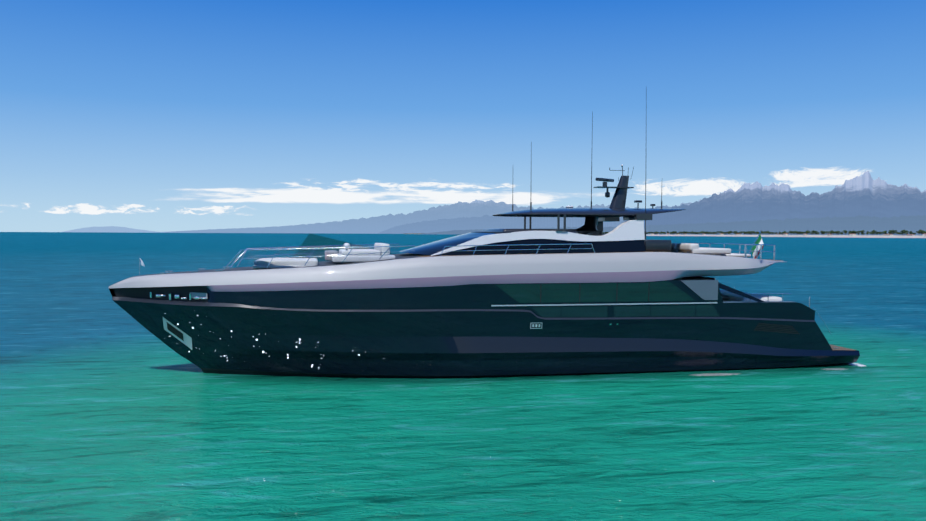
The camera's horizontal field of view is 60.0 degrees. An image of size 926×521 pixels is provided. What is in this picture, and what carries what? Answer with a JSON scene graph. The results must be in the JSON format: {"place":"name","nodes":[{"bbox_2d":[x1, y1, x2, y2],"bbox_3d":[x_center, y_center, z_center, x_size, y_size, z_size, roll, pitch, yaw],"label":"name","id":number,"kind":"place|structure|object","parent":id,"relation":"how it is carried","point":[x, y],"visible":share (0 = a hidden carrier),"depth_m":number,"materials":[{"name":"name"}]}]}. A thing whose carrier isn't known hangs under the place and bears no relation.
{"place":"outdoors","nodes":[
{"label":"outdoors","id":0,"kind":"place"},
{"bbox_2d":[64,226,155,232],"bbox_3d":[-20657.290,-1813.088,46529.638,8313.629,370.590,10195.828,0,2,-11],"label":"island","id":1,"kind":"structure","parent":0,"point":[117,229],"depth_m":45158.72,"materials":[{"name":"grey stone"}]},
{"bbox_2d":[150,200,636,233],"bbox_3d":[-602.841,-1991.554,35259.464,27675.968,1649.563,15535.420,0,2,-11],"label":"mountain range","id":2,"kind":"structure","parent":0,"point":[379,224],"depth_m":35428.07,"materials":[{"name":"grey stone"}]},
{"bbox_2d":[0,232,925,520],"bbox_3d":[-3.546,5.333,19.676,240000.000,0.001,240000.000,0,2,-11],"label":"water","id":3,"kind":"structure","parent":0,"point":[110,410],"depth_m":25.53,"materials":[{"name":"teal liquid"}]},
{"bbox_2d":[109,279,859,377],"bbox_3d":[1.377,3.249,36.711,33.000,5.079,7.200,0,2,-11],"label":"yacht hull","id":4,"kind":"object","parent":3,"relation":"on","point":[463,331],"visible":0.75,"depth_m":33.30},
{"bbox_2d":[139,231,774,275],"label":"deck fittings","id":5,"kind":"object","parent":4,"relation":"on","point":[380,251],"visible":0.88,"depth_m":34.00,"materials":[{"name":"grey plastic"}]},
{"bbox_2d":[109,251,838,348],"bbox_3d":[1.003,1.766,36.589,32.225,4.499,7.360,0,2,-11],"label":"yacht upper band","id":6,"kind":"object","parent":4,"relation":"on","point":[403,270],"visible":0.73,"depth_m":33.10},
{"bbox_2d":[430,220,644,255],"bbox_3d":[2.805,-0.857,36.844,9.370,2.050,5.700,0,2,-11],"label":"cabin","id":7,"kind":"object","parent":4,"relation":"on","point":[627,236],"visible":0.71,"depth_m":34.28,"materials":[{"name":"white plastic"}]},
{"bbox_2d":[402,232,511,254],"bbox_3d":[-0.657,-0.808,36.184,4.522,1.006,5.377,0,2,-11],"label":"windshield","id":8,"kind":"object","parent":7,"relation":"attached to","point":[431,248],"visible":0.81,"depth_m":34.42,"materials":[{"name":"blue glass"}]},
{"bbox_2d":[492,111,685,238],"bbox_3d":[5.855,-4.341,37.309,8.850,6.650,5.560,0,2,-11],"label":"hardtop mast","id":9,"kind":"object","parent":7,"relation":"on","point":[616,210],"visible":0.96,"depth_m":36.01,"materials":[{"name":"black metal"}]},
{"bbox_2d":[482,229,604,235],"bbox_3d":[4.244,-0.865,37.119,6.000,1.150,4.600,0,2,-11],"label":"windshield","id":10,"kind":"object","parent":4,"relation":"on","point":[517,230],"visible":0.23,"depth_m":34.92,"materials":[{"name":"black glass"}]},
{"bbox_2d":[0,0,925,231],"label":"sky","id":11,"kind":"structure","parent":0,"point":[150,115],"materials":[{"name":"blue"}]},
{"bbox_2d":[150,280,799,349],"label":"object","id":12,"kind":"object","parent":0,"point":[615,292],"visible":0.73,"depth_m":33.96,"materials":[{"name":"black glass"}]},
{"bbox_2d":[377,199,700,233],"bbox_3d":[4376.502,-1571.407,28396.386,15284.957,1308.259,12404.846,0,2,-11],"label":"mountain","id":13,"kind":"structure","parent":0,"point":[479,223],"depth_m":27646.72,"materials":[{"name":"grey stone"}]},
{"bbox_2d":[423,215,925,235],"bbox_3d":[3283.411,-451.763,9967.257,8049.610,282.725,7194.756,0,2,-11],"label":"foothills","id":14,"kind":"structure","parent":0,"point":[913,224],"depth_m":9069.70,"materials":[{"name":"grey stone"}]},
{"bbox_2d":[644,171,925,225],"bbox_3d":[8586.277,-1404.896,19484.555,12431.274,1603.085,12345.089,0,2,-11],"label":"mountain range","id":15,"kind":"structure","parent":0,"point":[865,194],"depth_m":18417.41,"materials":[{"name":"grey stone"}]},
{"bbox_2d":[644,234,925,237],"bbox_3d":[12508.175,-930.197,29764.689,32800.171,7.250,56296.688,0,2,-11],"label":"coast","id":16,"kind":"structure","parent":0,"point":[870,236],"depth_m":2632.98,"materials":[{"name":"beige"}]},
{"bbox_2d":[603,230,925,234],"bbox_3d":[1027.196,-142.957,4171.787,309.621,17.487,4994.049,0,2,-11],"label":"pine belt","id":17,"kind":"object","parent":16,"relation":"on","point":[821,232],"visible":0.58,"depth_m":2818.07,"materials":[{"name":"green plant"}]},
{"bbox_2d":[651,233,925,235],"bbox_3d":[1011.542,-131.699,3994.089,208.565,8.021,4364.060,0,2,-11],"label":"beach huts","id":18,"kind":"object","parent":16,"relation":"on","point":[853,234],"visible":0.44,"depth_m":2600.00,"materials":[{"name":"grey"}]}
]}

